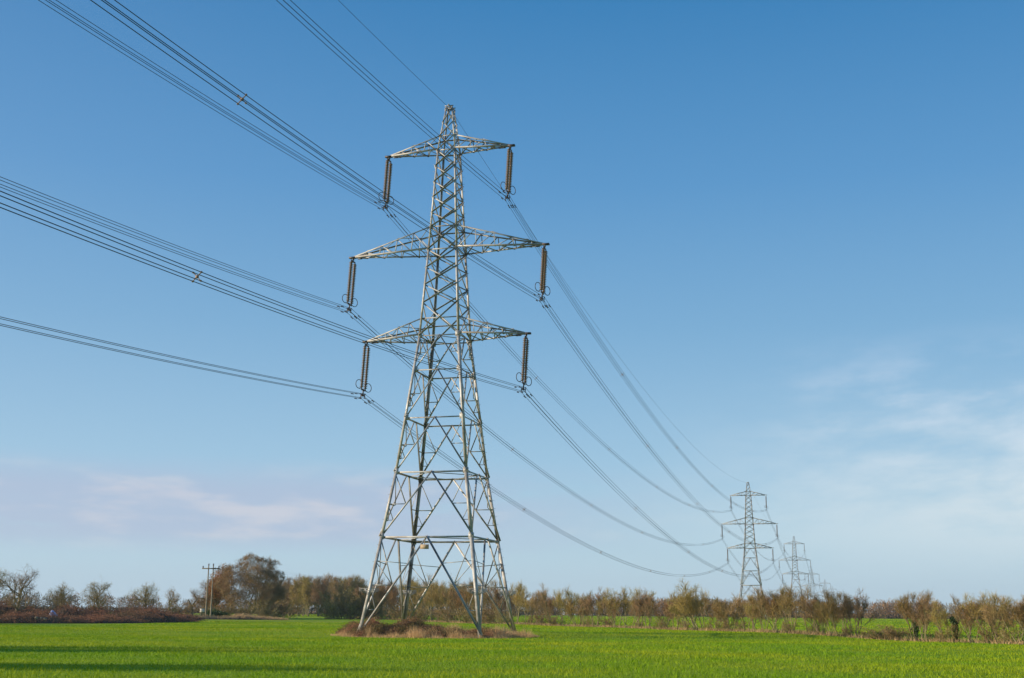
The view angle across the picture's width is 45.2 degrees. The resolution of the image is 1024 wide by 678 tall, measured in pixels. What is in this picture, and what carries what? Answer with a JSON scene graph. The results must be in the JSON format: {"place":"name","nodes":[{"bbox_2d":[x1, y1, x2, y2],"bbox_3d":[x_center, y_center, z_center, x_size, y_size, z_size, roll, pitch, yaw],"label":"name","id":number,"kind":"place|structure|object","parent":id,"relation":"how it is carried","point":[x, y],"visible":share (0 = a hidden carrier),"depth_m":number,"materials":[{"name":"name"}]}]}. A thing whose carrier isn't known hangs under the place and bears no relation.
{"place":"outdoors","nodes":[
{"label":"outdoors","id":0,"kind":"place"},
{"bbox_2d":[0,612,1023,677],"bbox_3d":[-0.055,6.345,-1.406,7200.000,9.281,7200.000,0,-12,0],"label":"ground","id":1,"kind":"structure","parent":0,"point":[301,618],"depth_m":57.97,"materials":[{"name":"green plant"}]},
{"bbox_2d":[0,565,39,612],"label":"bare tree","id":2,"kind":"object","parent":1,"relation":"on","point":[20,595],"visible":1,"depth_m":199.81,"materials":[{"name":"brown plant"}]},
{"bbox_2d":[41,582,79,607],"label":"bare tree","id":3,"kind":"object","parent":1,"relation":"on","point":[60,593],"visible":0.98,"depth_m":209.41,"materials":[{"name":"brown plant"}]},
{"bbox_2d":[76,577,112,610],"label":"bare tree","id":4,"kind":"object","parent":1,"relation":"on","point":[95,595],"visible":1,"depth_m":205.96,"materials":[{"name":"brown plant"}]},
{"bbox_2d":[0,598,204,623],"bbox_3d":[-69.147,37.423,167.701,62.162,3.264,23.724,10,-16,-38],"label":"bramble bank","id":5,"kind":"structure","parent":1,"relation":"on","point":[138,616],"depth_m":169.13,"materials":[{"name":"brown plant"}]},
{"bbox_2d":[123,580,158,609],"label":"bare tree","id":6,"kind":"object","parent":1,"relation":"on","point":[145,600],"visible":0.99,"depth_m":216.66,"materials":[{"name":"brown plant"}]},
{"bbox_2d":[159,586,181,611],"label":"bare tree","id":7,"kind":"object","parent":1,"relation":"on","point":[174,598],"visible":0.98,"depth_m":223.07,"materials":[{"name":"brown plant"}]},
{"bbox_2d":[157,602,202,614],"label":"hedge shrub","id":8,"kind":"object","parent":1,"relation":"on","point":[189,608],"visible":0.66,"depth_m":244.62,"materials":[{"name":"brown plant"}]},
{"bbox_2d":[202,563,219,616],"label":"electricity pole","id":9,"kind":"object","parent":1,"relation":"on","point":[208,568],"visible":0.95,"depth_m":256.60,"materials":[{"name":"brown wood"}]},
{"bbox_2d":[190,563,236,613],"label":"bare tree","id":10,"kind":"object","parent":1,"relation":"on","point":[216,597],"visible":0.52,"depth_m":281.93,"materials":[{"name":"brown plant"}]},
{"bbox_2d":[199,602,236,616],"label":"hedge shrub","id":11,"kind":"object","parent":1,"relation":"on","point":[226,607],"visible":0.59,"depth_m":268.07,"materials":[{"name":"brown plant"}]},
{"bbox_2d":[194,613,288,619],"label":"rough bank","id":12,"kind":"structure","parent":1,"relation":"on","point":[246,617],"depth_m":247.62,"materials":[{"name":"beige plant"}]},
{"bbox_2d":[214,552,287,614],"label":"bare tree","id":13,"kind":"object","parent":1,"relation":"on","point":[260,589],"visible":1,"depth_m":277.49,"materials":[{"name":"brown plant"}]},
{"bbox_2d":[238,600,277,616],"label":"hedge shrub","id":14,"kind":"object","parent":1,"relation":"on","point":[261,610],"visible":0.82,"depth_m":271.01,"materials":[{"name":"brown plant"}]},
{"bbox_2d":[0,591,528,615],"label":"distant wood","id":15,"kind":"object","parent":1,"relation":"on","point":[313,610],"visible":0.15,"depth_m":572.58,"materials":[{"name":"brown plant"}]},
{"bbox_2d":[247,597,297,616],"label":"hedge shrub","id":16,"kind":"object","parent":1,"relation":"on","point":[285,605],"visible":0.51,"depth_m":291.06,"materials":[{"name":"brown plant"}]},
{"bbox_2d":[272,601,306,617],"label":"hedge shrub","id":17,"kind":"object","parent":1,"relation":"on","point":[292,613],"visible":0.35,"depth_m":301.24,"materials":[{"name":"brown plant"}]},
{"bbox_2d":[287,576,309,615],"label":"bare tree","id":18,"kind":"object","parent":1,"relation":"on","point":[295,592],"visible":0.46,"depth_m":412.15,"materials":[{"name":"brown plant"}]},
{"bbox_2d":[292,573,314,615],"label":"bare tree","id":19,"kind":"object","parent":1,"relation":"on","point":[306,587],"visible":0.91,"depth_m":406.22,"materials":[{"name":"brown plant"}]},
{"bbox_2d":[308,574,330,616],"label":"bare tree","id":20,"kind":"object","parent":1,"relation":"on","point":[317,587],"visible":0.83,"depth_m":401.36,"materials":[{"name":"brown plant"}]},
{"bbox_2d":[325,575,357,615],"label":"bare tree","id":21,"kind":"object","parent":1,"relation":"on","point":[332,589],"visible":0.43,"depth_m":395.95,"materials":[{"name":"brown plant"}]},
{"bbox_2d":[317,586,370,618],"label":"hedge shrub","id":22,"kind":"object","parent":1,"relation":"on","point":[338,604],"visible":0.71,"depth_m":282.76,"materials":[{"name":"green plant"}]},
{"bbox_2d":[317,579,386,618],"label":"hedge shrub","id":23,"kind":"object","parent":1,"relation":"on","point":[339,595],"visible":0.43,"depth_m":284.88,"materials":[{"name":"green plant"}]},
{"bbox_2d":[341,589,390,618],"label":"hedge shrub","id":24,"kind":"object","parent":1,"relation":"on","point":[370,612],"visible":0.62,"depth_m":283.01,"materials":[{"name":"green plant"}]},
{"bbox_2d":[334,612,443,636],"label":"bramble patch","id":25,"kind":"object","parent":1,"relation":"on","point":[380,627],"visible":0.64,"depth_m":107.98,"materials":[{"name":"brown plant"}]},
{"bbox_2d":[364,576,415,618],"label":"hedge tree","id":26,"kind":"object","parent":1,"relation":"on","point":[393,595],"visible":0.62,"depth_m":278.90,"materials":[{"name":"brown plant"}]},
{"bbox_2d":[407,607,437,620],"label":"hedge shrub","id":27,"kind":"object","parent":1,"relation":"on","point":[421,614],"visible":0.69,"depth_m":249.78,"materials":[{"name":"brown plant"}]},
{"bbox_2d":[398,580,447,616],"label":"hedge tree","id":28,"kind":"object","parent":1,"relation":"on","point":[413,597],"visible":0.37,"depth_m":257.14,"materials":[{"name":"brown plant"}]},
{"bbox_2d":[413,573,447,620],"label":"hedge tree","id":29,"kind":"object","parent":1,"relation":"on","point":[424,598],"visible":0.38,"depth_m":246.58,"materials":[{"name":"brown plant"}]},
{"bbox_2d":[330,622,539,638],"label":"rough grass","id":30,"kind":"structure","parent":1,"relation":"on","point":[512,634],"depth_m":105.41,"materials":[{"name":"brown plant"}]},
{"bbox_2d":[425,573,462,621],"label":"hedge tree","id":31,"kind":"object","parent":1,"relation":"on","point":[437,591],"visible":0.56,"depth_m":236.85,"materials":[{"name":"brown plant"}]},
{"bbox_2d":[349,104,549,637],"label":"transmission tower","id":32,"kind":"structure","parent":1,"relation":"on","point":[414,537],"depth_m":116.73,"materials":[{"name":"metal"}]},
{"bbox_2d":[342,259,357,312],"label":"insulator string","id":33,"kind":"object","parent":32,"relation":"attached to","point":[348,294],"visible":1,"depth_m":120.48,"materials":[{"name":"metal"}]},
{"bbox_2d":[0,177,348,312],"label":"conductor bundle","id":34,"kind":"object","parent":33,"relation":"hanging from","point":[162,242],"visible":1,"depth_m":86.91,"materials":[{"name":"metal"}]},
{"bbox_2d":[349,309,720,545],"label":"conductor bundle","id":35,"kind":"object","parent":33,"relation":"hanging from","point":[503,439],"visible":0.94,"depth_m":170.39,"materials":[{"name":"metal"}]},
{"bbox_2d":[356,344,371,398],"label":"insulator string","id":36,"kind":"object","parent":32,"relation":"attached to","point":[363,369],"visible":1,"depth_m":118.15,"materials":[{"name":"metal"}]},
{"bbox_2d":[0,317,362,398],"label":"conductor bundle","id":37,"kind":"object","parent":36,"relation":"hanging from","point":[167,356],"visible":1,"depth_m":83.33,"materials":[{"name":"metal"}]},
{"bbox_2d":[362,395,725,575],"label":"conductor bundle","id":38,"kind":"object","parent":36,"relation":"hanging from","point":[369,401],"visible":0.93,"depth_m":161.70,"materials":[{"name":"metal"}]},
{"bbox_2d":[378,158,393,210],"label":"insulator string","id":39,"kind":"object","parent":32,"relation":"attached to","point":[388,182],"visible":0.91,"depth_m":121.84,"materials":[{"name":"metal"}]},
{"bbox_2d":[38,0,383,209],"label":"conductor bundle","id":40,"kind":"object","parent":39,"relation":"hanging from","point":[202,97],"visible":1,"depth_m":86.53,"materials":[{"name":"metal"}]},
{"bbox_2d":[384,207,728,512],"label":"conductor bundle","id":41,"kind":"object","parent":39,"relation":"hanging from","point":[528,366],"visible":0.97,"depth_m":164.18,"materials":[{"name":"metal"}]},
{"bbox_2d":[500,147,515,200],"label":"insulator string","id":42,"kind":"object","parent":32,"relation":"attached to","point":[508,181],"visible":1,"depth_m":118.57,"materials":[{"name":"metal"}]},
{"bbox_2d":[276,0,507,199],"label":"conductor bundle","id":43,"kind":"object","parent":42,"relation":"hanging from","point":[390,97],"visible":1,"depth_m":87.09,"materials":[{"name":"metal"}]},
{"bbox_2d":[507,197,766,511],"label":"conductor bundle","id":44,"kind":"object","parent":42,"relation":"hanging from","point":[605,346],"visible":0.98,"depth_m":157.94,"materials":[{"name":"metal"}]},
{"bbox_2d":[516,336,531,392],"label":"insulator string","id":45,"kind":"object","parent":32,"relation":"attached to","point":[524,361],"visible":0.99,"depth_m":114.03,"materials":[{"name":"metal"}]},
{"bbox_2d":[0,191,524,392],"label":"conductor bundle","id":46,"kind":"object","parent":45,"relation":"hanging from","point":[197,275],"visible":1,"depth_m":56.85,"materials":[{"name":"metal"}]},
{"bbox_2d":[522,390,769,576],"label":"conductor bundle","id":47,"kind":"object","parent":45,"relation":"hanging from","point":[614,487],"visible":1,"depth_m":150.01,"materials":[{"name":"metal"}]},
{"bbox_2d":[535,246,549,301],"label":"insulator string","id":48,"kind":"object","parent":32,"relation":"attached to","point":[542,283],"visible":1,"depth_m":115.44,"materials":[{"name":"metal"}]},
{"bbox_2d":[90,0,543,300],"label":"conductor bundle","id":49,"kind":"object","parent":48,"relation":"hanging from","point":[242,99],"visible":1,"depth_m":61.32,"materials":[{"name":"metal"}]},
{"bbox_2d":[541,300,776,544],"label":"conductor bundle","id":50,"kind":"object","parent":48,"relation":"hanging from","point":[627,415],"visible":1,"depth_m":151.58,"materials":[{"name":"metal"}]},
{"bbox_2d":[434,606,474,621],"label":"hedge shrub","id":51,"kind":"object","parent":1,"relation":"on","point":[448,611],"visible":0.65,"depth_m":231.71,"materials":[{"name":"brown plant"}]},
{"bbox_2d":[409,622,509,637],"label":"bramble patch","id":52,"kind":"object","parent":1,"relation":"on","point":[443,633],"visible":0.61,"depth_m":105.88,"materials":[{"name":"brown plant"}]},
{"bbox_2d":[440,586,490,621],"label":"hedge tree","id":53,"kind":"object","parent":1,"relation":"on","point":[456,600],"visible":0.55,"depth_m":227.41,"materials":[{"name":"brown plant"}]},
{"bbox_2d":[458,578,489,617],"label":"hedge tree","id":54,"kind":"object","parent":1,"relation":"on","point":[469,595],"visible":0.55,"depth_m":221.56,"materials":[{"name":"brown plant"}]},
{"bbox_2d":[479,581,517,623],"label":"hedge tree","id":55,"kind":"object","parent":1,"relation":"on","point":[498,598],"visible":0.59,"depth_m":208.18,"materials":[{"name":"brown plant"}]},
{"bbox_2d":[482,606,515,623],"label":"hedge shrub","id":56,"kind":"object","parent":1,"relation":"on","point":[490,616],"visible":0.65,"depth_m":208.83,"materials":[{"name":"brown plant"}]},
{"bbox_2d":[0,621,1023,677],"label":"crop blades","id":57,"kind":"object","parent":1,"relation":"on","point":[234,642],"visible":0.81,"depth_m":59.64,"materials":[{"name":"green plant"}]},
{"bbox_2d":[509,581,526,621],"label":"hedge tree","id":58,"kind":"object","parent":1,"relation":"on","point":[518,594],"visible":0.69,"depth_m":200.89,"materials":[{"name":"brown plant"}]},
{"bbox_2d":[515,589,542,623],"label":"hedge tree","id":59,"kind":"object","parent":1,"relation":"on","point":[524,602],"visible":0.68,"depth_m":195.05,"materials":[{"name":"brown plant"}]},
{"bbox_2d":[526,583,555,624],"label":"hedge tree","id":60,"kind":"object","parent":1,"relation":"on","point":[537,597],"visible":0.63,"depth_m":190.76,"materials":[{"name":"brown plant"}]},
{"bbox_2d":[538,590,563,623],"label":"hedge tree","id":61,"kind":"object","parent":1,"relation":"on","point":[544,602],"visible":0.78,"depth_m":186.22,"materials":[{"name":"brown plant"}]},
{"bbox_2d":[551,588,579,624],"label":"hedge tree","id":62,"kind":"object","parent":1,"relation":"on","point":[558,601],"visible":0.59,"depth_m":180.13,"materials":[{"name":"brown plant"}]},
{"bbox_2d":[559,586,598,624],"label":"hedge tree","id":63,"kind":"object","parent":1,"relation":"on","point":[568,607],"visible":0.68,"depth_m":175.70,"materials":[{"name":"brown plant"}]},
{"bbox_2d":[580,586,606,626],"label":"hedge tree","id":64,"kind":"object","parent":1,"relation":"on","point":[590,602],"visible":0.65,"depth_m":169.95,"materials":[{"name":"brown plant"}]},
{"bbox_2d":[599,590,632,626],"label":"hedge tree","id":65,"kind":"object","parent":1,"relation":"on","point":[612,612],"visible":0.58,"depth_m":162.78,"materials":[{"name":"brown plant"}]},
{"bbox_2d":[487,596,770,616],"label":"distant wood","id":66,"kind":"object","parent":1,"relation":"on","point":[660,610],"visible":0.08,"depth_m":741.18,"materials":[{"name":"brown plant"}]},
{"bbox_2d":[600,586,657,627],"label":"hedge tree","id":67,"kind":"object","parent":1,"relation":"on","point":[612,597],"visible":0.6,"depth_m":159.89,"materials":[{"name":"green plant"}]},
{"bbox_2d":[627,595,649,626],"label":"hedge tree","id":68,"kind":"object","parent":1,"relation":"on","point":[637,610],"visible":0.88,"depth_m":155.86,"materials":[{"name":"brown plant"}]},
{"bbox_2d":[631,589,660,626],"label":"hedge tree","id":69,"kind":"object","parent":1,"relation":"on","point":[647,600],"visible":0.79,"depth_m":155.19,"materials":[{"name":"brown plant"}]},
{"bbox_2d":[287,614,1023,642],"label":"crop blades","id":70,"kind":"object","parent":1,"relation":"on","point":[803,627],"visible":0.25,"depth_m":251.07,"materials":[{"name":"green plant"}]},
{"bbox_2d":[640,596,676,628],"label":"hedge tree","id":71,"kind":"object","parent":1,"relation":"on","point":[664,608],"visible":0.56,"depth_m":149.98,"materials":[{"name":"brown plant"}]},
{"bbox_2d":[671,594,698,628],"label":"hedge tree","id":72,"kind":"object","parent":1,"relation":"on","point":[683,618],"visible":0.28,"depth_m":144.21,"materials":[{"name":"brown plant"}]},
{"bbox_2d":[665,578,713,629],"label":"hedge tree","id":73,"kind":"object","parent":1,"relation":"on","point":[689,600],"visible":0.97,"depth_m":140.65,"materials":[{"name":"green plant"}]},
{"bbox_2d":[374,617,1023,644],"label":"verge grass","id":74,"kind":"structure","parent":1,"relation":"on","point":[823,634],"depth_m":125.59,"materials":[{"name":"green plant"}]},
{"bbox_2d":[694,596,732,627],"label":"hedge tree","id":75,"kind":"object","parent":1,"relation":"on","point":[705,604],"visible":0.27,"depth_m":138.45,"materials":[{"name":"brown plant"}]},
{"bbox_2d":[711,593,744,630],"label":"hedge tree","id":76,"kind":"object","parent":1,"relation":"on","point":[720,609],"visible":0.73,"depth_m":135.41,"materials":[{"name":"brown plant"}]},
{"bbox_2d":[724,589,771,631],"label":"hedge tree","id":77,"kind":"object","parent":1,"relation":"on","point":[738,607],"visible":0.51,"depth_m":131.78,"materials":[{"name":"brown plant"}]},
{"bbox_2d":[723,482,777,619],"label":"transmission tower","id":78,"kind":"structure","parent":1,"relation":"on","point":[755,547],"depth_m":440.66,"materials":[{"name":"metal"}]},
{"bbox_2d":[741,594,762,629],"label":"hedge tree","id":79,"kind":"object","parent":1,"relation":"on","point":[750,613],"visible":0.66,"depth_m":128.99,"materials":[{"name":"brown plant"}]},
{"bbox_2d":[748,592,776,629],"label":"hedge tree","id":80,"kind":"object","parent":1,"relation":"on","point":[757,613],"visible":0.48,"depth_m":127.43,"materials":[{"name":"brown plant"}]},
{"bbox_2d":[749,585,803,632],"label":"hedge tree","id":81,"kind":"object","parent":1,"relation":"on","point":[765,608],"visible":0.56,"depth_m":125.53,"materials":[{"name":"brown plant"}]},
{"bbox_2d":[765,583,820,632],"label":"hedge tree","id":82,"kind":"object","parent":1,"relation":"on","point":[780,602],"visible":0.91,"depth_m":122.68,"materials":[{"name":"brown plant"}]},
{"bbox_2d":[780,537,810,604],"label":"transmission tower","id":83,"kind":"structure","parent":1,"relation":"on","point":[792,559],"depth_m":777.84,"materials":[{"name":"metal"}]},
{"bbox_2d":[785,594,822,630],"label":"hedge tree","id":84,"kind":"object","parent":1,"relation":"on","point":[803,612],"visible":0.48,"depth_m":120.35,"materials":[{"name":"brown plant"}]},
{"bbox_2d":[798,592,835,633],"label":"hedge tree","id":85,"kind":"object","parent":1,"relation":"on","point":[809,614],"visible":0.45,"depth_m":118.55,"materials":[{"name":"brown plant"}]},
{"bbox_2d":[813,597,840,633],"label":"hedge tree","id":86,"kind":"object","parent":1,"relation":"on","point":[822,613],"visible":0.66,"depth_m":117.00,"materials":[{"name":"brown plant"}]},
{"bbox_2d":[819,588,854,635],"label":"hedge tree","id":87,"kind":"object","parent":1,"relation":"on","point":[829,606],"visible":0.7,"depth_m":114.77,"materials":[{"name":"brown plant"}]},
{"bbox_2d":[834,589,877,636],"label":"hedge tree","id":88,"kind":"object","parent":1,"relation":"on","point":[857,604],"visible":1,"depth_m":113.29,"materials":[{"name":"brown plant"}]},
{"bbox_2d":[860,625,890,638],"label":"hedge shrub","id":89,"kind":"object","parent":1,"relation":"on","point":[868,634],"visible":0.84,"depth_m":108.36,"materials":[{"name":"brown plant"}]},
{"bbox_2d":[731,597,1023,619],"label":"distant wood","id":90,"kind":"object","parent":1,"relation":"on","point":[890,612],"visible":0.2,"depth_m":669.14,"materials":[{"name":"brown plant"}]},
{"bbox_2d":[862,624,912,639],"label":"hedge shrub","id":91,"kind":"object","parent":1,"relation":"on","point":[880,627],"visible":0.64,"depth_m":107.60,"materials":[{"name":"brown plant"}]},
{"bbox_2d":[883,627,912,639],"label":"hedge shrub","id":92,"kind":"object","parent":1,"relation":"on","point":[896,632],"visible":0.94,"depth_m":106.28,"materials":[{"name":"brown plant"}]},
{"bbox_2d":[889,591,937,640],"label":"hedge tree","id":93,"kind":"object","parent":1,"relation":"on","point":[904,603],"visible":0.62,"depth_m":103.90,"materials":[{"name":"brown plant"}]},
{"bbox_2d":[903,590,939,640],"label":"hedge tree","id":94,"kind":"object","parent":1,"relation":"on","point":[921,606],"visible":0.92,"depth_m":102.85,"materials":[{"name":"brown plant"}]},
{"bbox_2d":[924,598,950,640],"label":"hedge tree","id":95,"kind":"object","parent":1,"relation":"on","point":[940,619],"visible":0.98,"depth_m":100.91,"materials":[{"name":"brown plant"}]},
{"bbox_2d":[934,623,964,641],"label":"hedge shrub","id":96,"kind":"object","parent":1,"relation":"on","point":[948,633],"visible":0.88,"depth_m":99.69,"materials":[{"name":"brown plant"}]},
{"bbox_2d":[947,594,993,642],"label":"hedge tree","id":97,"kind":"object","parent":1,"relation":"on","point":[968,622],"visible":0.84,"depth_m":98.27,"materials":[{"name":"brown plant"}]},
{"bbox_2d":[960,589,1013,641],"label":"hedge tree","id":98,"kind":"object","parent":1,"relation":"on","point":[972,607],"visible":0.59,"depth_m":97.45,"materials":[{"name":"brown plant"}]},
{"bbox_2d":[976,626,1001,642],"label":"hedge shrub","id":99,"kind":"object","parent":1,"relation":"on","point":[982,633],"visible":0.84,"depth_m":96.05,"materials":[{"name":"brown plant"}]},
{"bbox_2d":[972,598,1017,641],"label":"hedge tree","id":100,"kind":"object","parent":1,"relation":"on","point":[989,622],"visible":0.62,"depth_m":95.39,"materials":[{"name":"brown plant"}]},
{"bbox_2d":[986,592,1023,643],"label":"hedge tree","id":101,"kind":"object","parent":1,"relation":"on","point":[1021,621],"visible":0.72,"depth_m":93.41,"materials":[{"name":"brown plant"}]},
{"bbox_2d":[994,624,1021,642],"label":"hedge shrub","id":102,"kind":"object","parent":1,"relation":"on","point":[1004,635],"visible":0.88,"depth_m":94.07,"materials":[{"name":"brown plant"}]},
{"bbox_2d":[994,593,1023,629],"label":"hedge tree","id":103,"kind":"object","parent":1,"relation":"on","point":[1012,612],"visible":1,"depth_m":92.64,"materials":[{"name":"brown plant"}]},
{"bbox_2d":[0,0,1023,614],"label":"sky","id":104,"kind":"structure","parent":0,"point":[797,226],"materials":[{"name":"blue"}]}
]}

